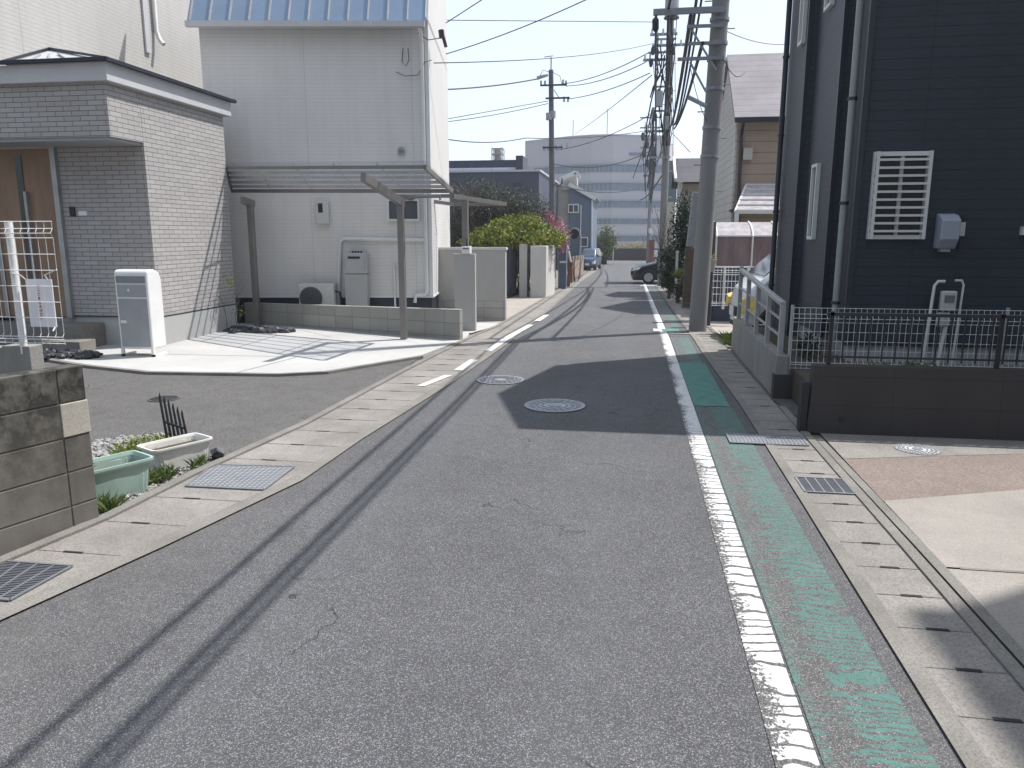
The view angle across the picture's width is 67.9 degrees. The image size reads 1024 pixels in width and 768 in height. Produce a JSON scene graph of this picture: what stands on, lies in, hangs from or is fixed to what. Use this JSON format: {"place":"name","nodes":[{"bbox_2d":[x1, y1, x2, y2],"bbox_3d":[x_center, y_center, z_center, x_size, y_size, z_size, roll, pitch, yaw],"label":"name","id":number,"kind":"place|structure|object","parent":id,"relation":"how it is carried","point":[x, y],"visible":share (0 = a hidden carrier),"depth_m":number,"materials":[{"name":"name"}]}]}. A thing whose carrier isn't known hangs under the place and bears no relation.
{"place":"outdoors","nodes":[
{"label":"outdoors","id":0,"kind":"place"},
{"bbox_2d":[343,251,369,305],"bbox_3d":[-2.765,-1.710,13.594,0.404,1.325,0.277,0,11,0],"label":"water heater","id":1,"kind":"object","parent":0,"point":[356,271],"visible":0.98,"depth_m":13.45,"materials":[{"name":"grey metal"}]},
{"bbox_2d":[463,323,498,332],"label":"side driveway","id":2,"kind":"structure","parent":0,"point":[481,326],"depth_m":13.71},
{"bbox_2d":[399,194,506,246],"bbox_3d":[-1.033,-2.247,13.892,1.077,2.309,2.214,6,13,29],"label":"side canopy","id":3,"kind":"object","parent":2,"relation":"on","point":[465,204],"visible":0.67,"depth_m":13.20,"materials":[{"name":"grey metal"}]},
{"bbox_2d":[454,254,476,330],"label":"gate pillar","id":4,"kind":"structure","parent":2,"relation":"on","point":[465,282],"depth_m":12.83,"materials":[{"name":"paint"}]},
{"bbox_2d":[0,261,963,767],"bbox_3d":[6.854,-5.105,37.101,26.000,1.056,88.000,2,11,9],"label":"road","id":5,"kind":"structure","parent":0,"point":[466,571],"depth_m":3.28,"materials":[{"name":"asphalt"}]},
{"bbox_2d":[0,264,602,619],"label":"gutter edge","id":6,"kind":"object","parent":5,"relation":"on","point":[42,595],"visible":0.87,"depth_m":4.43,"materials":[{"name":"concrete"}]},
{"bbox_2d":[477,375,523,384],"bbox_3d":[-0.130,-0.048,8.520,0.536,0.008,0.536,2,11,9],"label":"manhole cover","id":7,"kind":"object","parent":5,"relation":"on","point":[500,379],"visible":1,"depth_m":8.51,"materials":[{"name":"metal"}]},
{"bbox_2d":[524,399,584,411],"bbox_3d":[0.406,0.201,7.246,0.581,0.008,0.581,2,11,9],"label":"manhole cover","id":8,"kind":"object","parent":5,"relation":"on","point":[554,405],"visible":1,"depth_m":7.22,"materials":[{"name":"grey metal"}]},
{"bbox_2d":[581,248,600,269],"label":"parked car","id":9,"kind":"object","parent":5,"relation":"on","point":[592,257],"visible":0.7,"depth_m":57.05,"materials":[{"name":"blue metal"}]},
{"bbox_2d":[630,261,672,283],"bbox_3d":[7.246,-5.072,33.088,4.119,1.360,1.860,1,11,7],"label":"parked car","id":10,"kind":"object","parent":5,"relation":"on","point":[645,273],"visible":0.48,"depth_m":32.55,"materials":[{"name":"black metal"}]},
{"bbox_2d":[647,283,681,328],"bbox_3d":[5.692,-4.036,31.153,0.300,0.799,36.300,2,11,9],"label":"green band","id":11,"kind":"object","parent":5,"relation":"on","point":[669,319],"visible":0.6,"depth_m":17.45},
{"bbox_2d":[670,337,702,362],"bbox_3d":[2.476,-0.507,10.903,0.290,0.007,2.501,2,11,9],"label":"green band","id":12,"kind":"object","parent":5,"relation":"on","point":[685,350],"visible":1,"depth_m":10.71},
{"bbox_2d":[678,362,729,406],"bbox_3d":[2.092,-0.031,8.443,0.335,0.001,2.531,2,11,9],"label":"green band","id":13,"kind":"object","parent":5,"relation":"on","point":[703,387],"visible":1,"depth_m":8.20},
{"bbox_2d":[641,280,820,767],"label":"edge line","id":14,"kind":"object","parent":5,"relation":"on","point":[790,742],"visible":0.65,"depth_m":3.26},
{"bbox_2d":[695,406,938,767],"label":"green band","id":15,"kind":"object","parent":5,"relation":"on","point":[857,714],"visible":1,"depth_m":3.11,"materials":[{"name":"paint"}]},
{"bbox_2d":[469,295,541,333],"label":"entry paving","id":16,"kind":"structure","parent":0,"point":[516,304],"depth_m":19.61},
{"bbox_2d":[507,246,514,297],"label":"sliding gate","id":17,"kind":"structure","parent":16,"relation":"on","point":[510,272],"depth_m":22.66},
{"bbox_2d":[0,239,1023,767],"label":"ground","id":18,"kind":"structure","parent":0,"point":[818,529],"depth_m":4.20,"materials":[{"name":"concrete"}]},
{"bbox_2d":[0,364,98,555],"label":"block wall","id":19,"kind":"structure","parent":18,"relation":"on","point":[47,484],"depth_m":4.02,"materials":[{"name":"concrete"}]},
{"bbox_2d":[0,0,237,352],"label":"tiled house","id":20,"kind":"structure","parent":18,"relation":"on","point":[113,113],"depth_m":10.87,"materials":[{"name":"tile"}]},
{"bbox_2d":[0,147,75,317],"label":"door","id":21,"kind":"structure","parent":20,"relation":"in","point":[30,185],"depth_m":10.81,"materials":[{"name":"brown wood"}]},
{"bbox_2d":[44,359,416,502],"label":"side lot","id":22,"kind":"structure","parent":18,"relation":"on","point":[229,414],"depth_m":7.48,"materials":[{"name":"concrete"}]},
{"bbox_2d":[0,343,44,373],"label":"wall","id":23,"kind":"structure","parent":22,"relation":"on","point":[14,359],"depth_m":6.87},
{"bbox_2d":[0,221,65,353],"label":"fence","id":24,"kind":"object","parent":23,"relation":"on","point":[18,301],"visible":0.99,"depth_m":6.70,"materials":[{"name":"white metal"}]},
{"bbox_2d":[10,269,56,330],"bbox_3d":[-4.175,-0.741,6.720,0.472,0.553,0.093,2,11,9],"label":"paper sign","id":25,"kind":"object","parent":24,"relation":"attached to","point":[41,301],"visible":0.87,"depth_m":6.76,"materials":[{"name":"white"}]},
{"bbox_2d":[93,450,153,499],"bbox_3d":[-2.530,0.592,4.737,0.278,0.215,0.515,8,14,36],"label":"planter","id":26,"kind":"object","parent":22,"relation":"on","point":[125,472],"visible":0.52,"depth_m":4.75,"materials":[{"name":"plastic"}]},
{"bbox_2d":[91,433,211,506],"bbox_3d":[-2.699,0.555,5.412,1.584,0.056,1.191,8,14,35],"label":"gravel patch","id":27,"kind":"object","parent":22,"relation":"on","point":[101,444],"visible":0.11,"depth_m":5.75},
{"bbox_2d":[102,431,184,455],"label":"weeds","id":28,"kind":"object","parent":27,"relation":"on","point":[119,448],"visible":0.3,"depth_m":5.50,"materials":[{"name":"green plant"}]},
{"bbox_2d":[96,453,208,512],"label":"weeds","id":29,"kind":"object","parent":27,"relation":"on","point":[155,475],"visible":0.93,"depth_m":4.97,"materials":[{"name":"green plant"}]},
{"bbox_2d":[159,393,187,437],"bbox_3d":[-2.508,0.299,5.660,0.370,0.435,0.079,5,12,24],"label":"picket edging","id":30,"kind":"object","parent":22,"relation":"on","point":[172,424],"visible":0.74,"depth_m":5.68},
{"bbox_2d":[137,433,212,469],"bbox_3d":[-2.377,0.488,5.384,0.258,0.170,0.453,8,14,36],"label":"planter","id":31,"kind":"object","parent":22,"relation":"on","point":[177,450],"visible":0.89,"depth_m":5.34,"materials":[{"name":"plastic"}]},
{"bbox_2d":[51,323,468,372],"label":"driveway slab","id":32,"kind":"structure","parent":18,"relation":"on","point":[212,352],"depth_m":10.43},
{"bbox_2d":[43,348,102,359],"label":"black rocks","id":33,"kind":"object","parent":32,"relation":"on","point":[49,353],"visible":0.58,"depth_m":9.86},
{"bbox_2d":[114,269,166,356],"bbox_3d":[-4.899,-0.941,10.023,0.470,1.130,0.320,2,11,9],"label":"parcel box","id":34,"kind":"object","parent":32,"relation":"on","point":[140,308],"visible":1,"depth_m":9.89,"materials":[{"name":"white metal"}]},
{"bbox_2d":[116,285,146,296],"bbox_3d":[-4.920,-1.204,9.832,0.410,0.160,0.016,2,11,9],"label":"upper door","id":35,"kind":"structure","parent":34,"relation":"in","point":[135,290],"depth_m":9.82,"materials":[{"name":"grey metal"}]},
{"bbox_2d":[118,299,150,346],"bbox_3d":[-4.920,-0.797,9.912,0.410,0.630,0.016,2,11,9],"label":"door","id":36,"kind":"structure","parent":34,"relation":"in","point":[136,332],"depth_m":9.90,"materials":[{"name":"grey metal"}]},
{"bbox_2d":[44,355,422,376],"bbox_3d":[-4.620,-0.292,9.761,6.724,0.050,1.703,2,11,9],"label":"slab edge","id":37,"kind":"object","parent":32,"relation":"on","point":[146,372],"visible":0.65,"depth_m":8.91,"materials":[{"name":"concrete"}]},
{"bbox_2d":[223,325,295,333],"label":"black rocks","id":38,"kind":"object","parent":32,"relation":"on","point":[232,329],"visible":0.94,"depth_m":12.30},
{"bbox_2d":[226,162,452,339],"bbox_3d":[-3.123,-2.044,11.553,5.050,2.766,1.932,6,12,27],"label":"carport","id":39,"kind":"object","parent":32,"relation":"on","point":[372,182],"visible":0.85,"depth_m":11.57,"materials":[{"name":"grey metal"}]},
{"bbox_2d":[244,302,462,339],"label":"block wall","id":40,"kind":"structure","parent":32,"relation":"on","point":[442,323],"depth_m":12.39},
{"bbox_2d":[0,269,593,563],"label":"curb","id":41,"kind":"structure","parent":18,"relation":"on","point":[70,531],"depth_m":5.19,"materials":[{"name":"concrete"}]},
{"bbox_2d":[0,264,601,608],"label":"gutter cover","id":42,"kind":"object","parent":18,"relation":"on","point":[115,538],"visible":0.63,"depth_m":5.45,"materials":[{"name":"concrete"}]},
{"bbox_2d":[0,560,72,600],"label":"drain grate","id":43,"kind":"object","parent":42,"relation":"on","point":[18,578],"visible":1,"depth_m":3.61,"materials":[{"name":"metal"}]},
{"bbox_2d":[185,464,294,489],"bbox_3d":[-1.837,0.617,5.106,0.614,0.010,0.514,2,11,9],"label":"drain grate","id":44,"kind":"object","parent":42,"relation":"on","point":[244,476],"visible":1,"depth_m":5.08,"materials":[{"name":"grey metal"}]},
{"bbox_2d":[38,341,468,555],"bbox_3d":[-1.426,0.234,7.090,0.817,0.004,9.329,3,11,14],"label":"slab joint","id":45,"kind":"object","parent":42,"relation":"on","point":[276,460],"visible":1,"depth_m":5.51,"materials":[{"name":"concrete"}]},
{"bbox_2d":[63,345,472,553],"bbox_3d":[-1.480,0.232,7.096,0.386,0.006,9.306,3,11,14],"label":"lifting slot","id":46,"kind":"object","parent":42,"relation":"on","point":[78,552],"visible":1,"depth_m":5.49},
{"bbox_2d":[184,0,449,322],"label":"white house","id":47,"kind":"structure","parent":18,"relation":"on","point":[331,82],"depth_m":13.25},
{"bbox_2d":[387,199,419,220],"bbox_3d":[-1.925,-3.086,13.480,0.576,0.381,0.070,0,11,0],"label":"window","id":48,"kind":"structure","parent":47,"relation":"in","point":[412,207],"depth_m":13.48,"materials":[{"name":"grey glass"}]},
{"bbox_2d":[298,283,342,304],"bbox_3d":[-3.392,-1.411,13.546,0.723,0.757,0.345,0,11,0],"label":"air conditioner unit","id":49,"kind":"object","parent":18,"relation":"on","point":[319,293],"visible":0.77,"depth_m":13.36,"materials":[{"name":"grey metal"}]},
{"bbox_2d":[438,247,507,320],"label":"garden wall","id":50,"kind":"structure","parent":18,"relation":"on","point":[491,283],"depth_m":14.82,"materials":[{"name":"paint"}]},
{"bbox_2d":[449,155,559,273],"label":"office building","id":51,"kind":"structure","parent":18,"relation":"on","point":[513,172],"depth_m":47.51,"materials":[{"name":"metal"}]},
{"bbox_2d":[449,172,561,294],"bbox_3d":[-0.741,-4.896,24.132,4.475,4.068,3.434,-3,11,-13],"label":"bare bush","id":52,"kind":"object","parent":18,"relation":"on","point":[483,219],"visible":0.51,"depth_m":24.11,"materials":[{"name":"brown plant"}]},
{"bbox_2d":[456,210,568,294],"bbox_3d":[0.034,-4.026,23.520,3.400,2.665,2.337,2,11,9],"label":"hedge shrub","id":53,"kind":"object","parent":18,"relation":"on","point":[533,232],"visible":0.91,"depth_m":23.07,"materials":[{"name":"green plant"}]},
{"bbox_2d":[519,244,528,296],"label":"gate pillar","id":54,"kind":"structure","parent":18,"relation":"on","point":[523,270],"depth_m":22.83,"materials":[{"name":"white paint"}]},
{"bbox_2d":[530,245,554,297],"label":"garden wall","id":55,"kind":"structure","parent":18,"relation":"on","point":[542,273],"depth_m":22.40,"materials":[{"name":"white paint"}]},
{"bbox_2d":[537,56,569,277],"bbox_3d":[2.063,-10.910,38.691,1.666,10.964,0.530,2,11,9],"label":"utility pole","id":56,"kind":"object","parent":18,"relation":"on","point":[550,115],"visible":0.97,"depth_m":38.31,"materials":[{"name":"concrete"}]},
{"bbox_2d":[537,206,572,253],"bbox_3d":[1.349,-4.372,24.921,1.326,2.873,1.303,2,11,9],"label":"blossom tree","id":57,"kind":"object","parent":18,"relation":"on","point":[557,227],"visible":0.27,"depth_m":24.68,"materials":[{"name":"pink plant"}]},
{"bbox_2d":[558,244,567,288],"bbox_3d":[1.877,-4.463,28.065,0.290,1.969,0.508,2,11,9],"label":"gate post","id":58,"kind":"object","parent":18,"relation":"on","point":[562,271],"visible":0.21,"depth_m":27.88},
{"bbox_2d":[557,170,600,269],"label":"gable house","id":59,"kind":"structure","parent":18,"relation":"on","point":[577,209],"depth_m":58.63,"materials":[{"name":"blue"}]},
{"bbox_2d":[525,109,673,247],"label":"building","id":60,"kind":"structure","parent":18,"relation":"on","point":[625,214],"depth_m":144.28,"materials":[{"name":"grey glass"}]},
{"bbox_2d":[597,224,618,263],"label":"roadside tree","id":61,"kind":"object","parent":18,"relation":"on","point":[605,248],"visible":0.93,"depth_m":69.89,"materials":[{"name":"green plant"}]},
{"bbox_2d":[604,248,673,260],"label":"boundary wall","id":62,"kind":"structure","parent":18,"relation":"on","point":[634,254],"depth_m":80.94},
{"bbox_2d":[640,107,659,262],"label":"utility pole","id":63,"kind":"object","parent":18,"relation":"on","point":[651,162],"visible":0.82,"depth_m":69.82,"materials":[{"name":"grey concrete"}]},
{"bbox_2d":[642,201,675,287],"bbox_3d":[5.973,-5.319,28.745,2.078,3.386,1.941,-9,14,-39],"label":"bare bush","id":64,"kind":"object","parent":18,"relation":"on","point":[661,245],"visible":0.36,"depth_m":28.77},
{"bbox_2d":[643,0,684,285],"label":"utility pole","id":65,"kind":"object","parent":18,"relation":"on","point":[665,156],"visible":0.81,"depth_m":29.17,"materials":[{"name":"concrete"}]},
{"bbox_2d":[671,0,697,125],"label":"cable","id":66,"kind":"object","parent":65,"relation":"attached to","point":[689,48],"visible":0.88,"depth_m":15.58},
{"bbox_2d":[655,245,684,298],"bbox_3d":[4.671,-3.274,22.134,0.979,1.686,1.070,2,11,9],"label":"clipped hedge","id":67,"kind":"object","parent":18,"relation":"on","point":[668,279],"visible":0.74,"depth_m":22.02,"materials":[{"name":"green plant"}]},
{"bbox_2d":[666,161,676,251],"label":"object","id":68,"kind":"structure","parent":18,"relation":"on","point":[672,194],"depth_m":32.62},
{"bbox_2d":[665,189,691,297],"bbox_3d":[5.024,-4.144,22.431,0.982,3.302,1.100,2,11,9],"label":"evergreen tree","id":69,"kind":"object","parent":18,"relation":"on","point":[682,221],"visible":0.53,"depth_m":22.19,"materials":[{"name":"green plant"}]},
{"bbox_2d":[671,156,700,283],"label":"dark roofed house","id":70,"kind":"structure","parent":18,"relation":"on","point":[686,173],"depth_m":23.50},
{"bbox_2d":[682,192,697,307],"bbox_3d":[4.330,-3.167,18.359,0.334,2.867,0.170,2,11,9],"label":"leaning post","id":71,"kind":"object","parent":18,"relation":"on","point":[688,267],"visible":0.7,"depth_m":18.29,"materials":[{"name":"grey concrete"}]},
{"bbox_2d":[653,0,734,331],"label":"utility pole","id":72,"kind":"object","parent":18,"relation":"on","point":[715,57],"visible":0.99,"depth_m":12.41,"materials":[{"name":"concrete"}]},
{"bbox_2d":[651,0,670,170],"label":"cable","id":73,"kind":"object","parent":72,"relation":"attached to","point":[667,33],"visible":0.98,"depth_m":15.77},
{"bbox_2d":[654,14,692,161],"bbox_3d":[8.043,-13.169,40.893,0.308,3.535,60.396,2,11,10],"label":"cable","id":74,"kind":"object","parent":72,"relation":"attached to","point":[690,17],"visible":0.75,"depth_m":15.26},
{"bbox_2d":[680,297,730,348],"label":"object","id":75,"kind":"structure","parent":18,"relation":"on","point":[726,345],"depth_m":12.52,"materials":[{"name":"concrete"}]},
{"bbox_2d":[707,253,716,324],"bbox_3d":[3.593,-1.716,13.842,0.216,1.330,0.223,-3,12,-16],"label":"gate post","id":76,"kind":"object","parent":75,"relation":"on","point":[713,262],"visible":0.4,"depth_m":13.79,"materials":[{"name":"metal"}]},
{"bbox_2d":[711,221,777,320],"bbox_3d":[4.644,-2.190,15.056,1.805,2.055,0.738,2,11,9],"label":"terrace enclosure","id":77,"kind":"object","parent":18,"relation":"on","point":[744,244],"visible":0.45,"depth_m":14.72,"materials":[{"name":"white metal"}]},
{"bbox_2d":[731,317,787,394],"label":"retaining wall","id":78,"kind":"structure","parent":18,"relation":"on","point":[760,359],"depth_m":8.65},
{"bbox_2d":[737,266,785,353],"bbox_3d":[2.923,-0.962,9.041,0.055,0.749,3.140,2,11,9],"label":"railing","id":79,"kind":"object","parent":78,"relation":"on","point":[775,297],"visible":0.9,"depth_m":8.79,"materials":[{"name":"silver metal"}]},
{"bbox_2d":[788,305,1023,373],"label":"fence","id":80,"kind":"object","parent":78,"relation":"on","point":[1007,312],"visible":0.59,"depth_m":7.30,"materials":[{"name":"white metal"}]},
{"bbox_2d":[758,327,849,363],"bbox_3d":[3.305,-0.342,9.179,0.670,0.340,3.050,2,11,9],"label":"raised bed","id":81,"kind":"object","parent":18,"relation":"on","point":[795,357],"visible":0.14,"depth_m":8.30,"materials":[{"name":"concrete"}]},
{"bbox_2d":[794,332,824,359],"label":"weeds","id":82,"kind":"object","parent":81,"relation":"on","point":[807,344],"visible":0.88,"depth_m":7.92,"materials":[{"name":"green plant"}]},
{"bbox_2d":[654,280,992,767],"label":"gutter edge","id":83,"kind":"object","parent":18,"relation":"on","point":[965,744],"visible":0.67,"depth_m":3.16,"materials":[{"name":"concrete"}]},
{"bbox_2d":[655,280,1023,767],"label":"gutter cover","id":84,"kind":"object","parent":18,"relation":"on","point":[991,695],"visible":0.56,"depth_m":3.31,"materials":[{"name":"concrete"}]},
{"bbox_2d":[669,267,683,302],"bbox_3d":[4.424,-2.666,20.218,0.653,1.041,0.646,8,14,36],"label":"spiky plant","id":85,"kind":"object","parent":84,"relation":"on","point":[678,275],"visible":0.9,"depth_m":20.21,"materials":[{"name":"green plant"}]},
{"bbox_2d":[725,433,809,445],"bbox_3d":[2.012,0.439,6.016,0.594,0.010,0.294,2,11,9],"label":"drain grate","id":86,"kind":"object","parent":84,"relation":"on","point":[771,439],"visible":1,"depth_m":6.01,"materials":[{"name":"grey metal"}]},
{"bbox_2d":[794,476,854,494],"bbox_3d":[2.019,0.655,4.912,0.314,0.010,0.314,2,11,9],"label":"drain grate","id":87,"kind":"object","parent":84,"relation":"on","point":[826,485],"visible":1,"depth_m":4.91,"materials":[{"name":"metal"}]},
{"bbox_2d":[678,302,1023,722],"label":"slab joint","id":88,"kind":"object","parent":84,"relation":"on","point":[682,303],"visible":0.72,"depth_m":3.98,"materials":[{"name":"concrete"}]},
{"bbox_2d":[685,304,1022,723],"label":"lifting slot","id":89,"kind":"object","parent":84,"relation":"on","point":[1000,719],"visible":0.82,"depth_m":3.27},
{"bbox_2d":[768,0,1023,364],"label":"navy house","id":90,"kind":"structure","parent":18,"relation":"on","point":[900,177],"depth_m":7.42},
{"bbox_2d":[797,0,807,46],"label":"window","id":91,"kind":"structure","parent":90,"relation":"in","point":[803,3],"depth_m":9.24,"materials":[{"name":"white glass"}]},
{"bbox_2d":[806,163,820,238],"bbox_3d":[3.501,-2.110,8.812,0.053,0.850,0.270,2,11,9],"label":"window","id":92,"kind":"structure","parent":90,"relation":"in","point":[816,168],"depth_m":8.76,"materials":[{"name":"white glass"}]},
{"bbox_2d":[866,150,933,238],"bbox_3d":[3.752,-1.823,7.361,0.525,0.825,0.115,2,11,9],"label":"window","id":93,"kind":"structure","parent":90,"relation":"in","point":[900,184],"depth_m":7.35,"materials":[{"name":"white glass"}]},
{"bbox_2d":[779,406,1023,691],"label":"curb","id":94,"kind":"structure","parent":18,"relation":"on","point":[1004,658],"depth_m":3.59,"materials":[{"name":"concrete"}]},
{"bbox_2d":[790,361,1023,372],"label":"yard gravel","id":95,"kind":"structure","parent":18,"relation":"on","point":[797,367],"depth_m":7.57,"materials":[{"name":"gravel"}]},
{"bbox_2d":[922,279,964,365],"bbox_3d":[4.196,-0.574,7.401,0.326,0.883,0.075,2,11,9],"label":"utility stand","id":96,"kind":"object","parent":95,"relation":"on","point":[947,300],"visible":0.73,"depth_m":7.37,"materials":[{"name":"grey"}]},
{"bbox_2d":[796,363,1023,440],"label":"concrete wall","id":97,"kind":"structure","parent":18,"relation":"on","point":[986,403],"depth_m":6.07,"materials":[{"name":"concrete"}]},
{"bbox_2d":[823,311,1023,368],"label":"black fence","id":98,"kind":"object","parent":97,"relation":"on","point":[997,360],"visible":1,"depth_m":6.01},
{"bbox_2d":[814,437,1023,664],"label":"apron edge","id":99,"kind":"object","parent":18,"relation":"on","point":[998,629],"visible":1,"depth_m":3.71,"materials":[{"name":"concrete"}]},
{"bbox_2d":[820,433,1023,458],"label":"apron","id":100,"kind":"object","parent":18,"relation":"on","point":[846,446],"visible":1,"depth_m":5.87,"materials":[{"name":"concrete"}]},
{"bbox_2d":[893,443,941,454],"bbox_3d":[3.075,0.492,5.764,0.331,0.008,0.331,2,11,9],"label":"manhole cover","id":101,"kind":"object","parent":100,"relation":"on","point":[917,448],"visible":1,"depth_m":5.75,"materials":[{"name":"grey metal"}]},
{"bbox_2d":[844,454,1023,500],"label":"apron pink","id":102,"kind":"object","parent":18,"relation":"on","point":[893,478],"visible":1,"depth_m":5.16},
{"bbox_2d":[884,489,1023,570],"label":"apron","id":103,"kind":"object","parent":18,"relation":"on","point":[981,530],"visible":1,"depth_m":4.23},
{"bbox_2d":[948,569,1023,648],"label":"apron","id":104,"kind":"object","parent":18,"relation":"on","point":[999,596],"visible":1,"depth_m":3.44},
{"bbox_2d":[425,0,792,216],"label":"sky","id":105,"kind":"structure","parent":0,"point":[764,21],"materials":[{"name":"white"}]},
{"bbox_2d":[710,321,732,346],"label":"pavement","id":106,"kind":"structure","parent":0,"point":[724,326],"depth_m":13.96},
{"bbox_2d":[711,266,750,308],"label":"gate","id":107,"kind":"structure","parent":106,"relation":"on","point":[724,274],"depth_m":14.07,"materials":[{"name":"white metal"}]},
{"bbox_2d":[725,248,776,324],"bbox_3d":[5.142,-1.539,11.861,3.320,1.680,1.710,1,11,6],"label":"parked car","id":108,"kind":"object","parent":106,"relation":"on","point":[760,271],"visible":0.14,"depth_m":11.68,"materials":[{"name":"silver metal"}]},
{"bbox_2d":[714,53,788,267],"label":"beige house","id":109,"kind":"structure","parent":0,"point":[749,131],"depth_m":17.51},
{"bbox_2d":[734,184,780,221],"bbox_3d":[5.549,-2.976,16.673,1.572,2.846,1.455,2,11,9],"label":"awning","id":110,"kind":"object","parent":109,"relation":"attached to","point":[756,198],"visible":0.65,"depth_m":16.36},
{"bbox_2d":[769,396,797,416],"bbox_3d":[2.723,0.269,6.922,0.500,0.001,1.440,2,11,9],"label":"side passage","id":111,"kind":"object","parent":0,"point":[791,405],"visible":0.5,"depth_m":7.29,"materials":[{"name":"concrete"}]},
{"bbox_2d":[771,373,792,398],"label":"wall","id":112,"kind":"structure","parent":111,"relation":"on","point":[781,386],"depth_m":7.52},
{"bbox_2d":[792,370,810,404],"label":"wall","id":113,"kind":"structure","parent":0,"point":[798,375],"depth_m":7.32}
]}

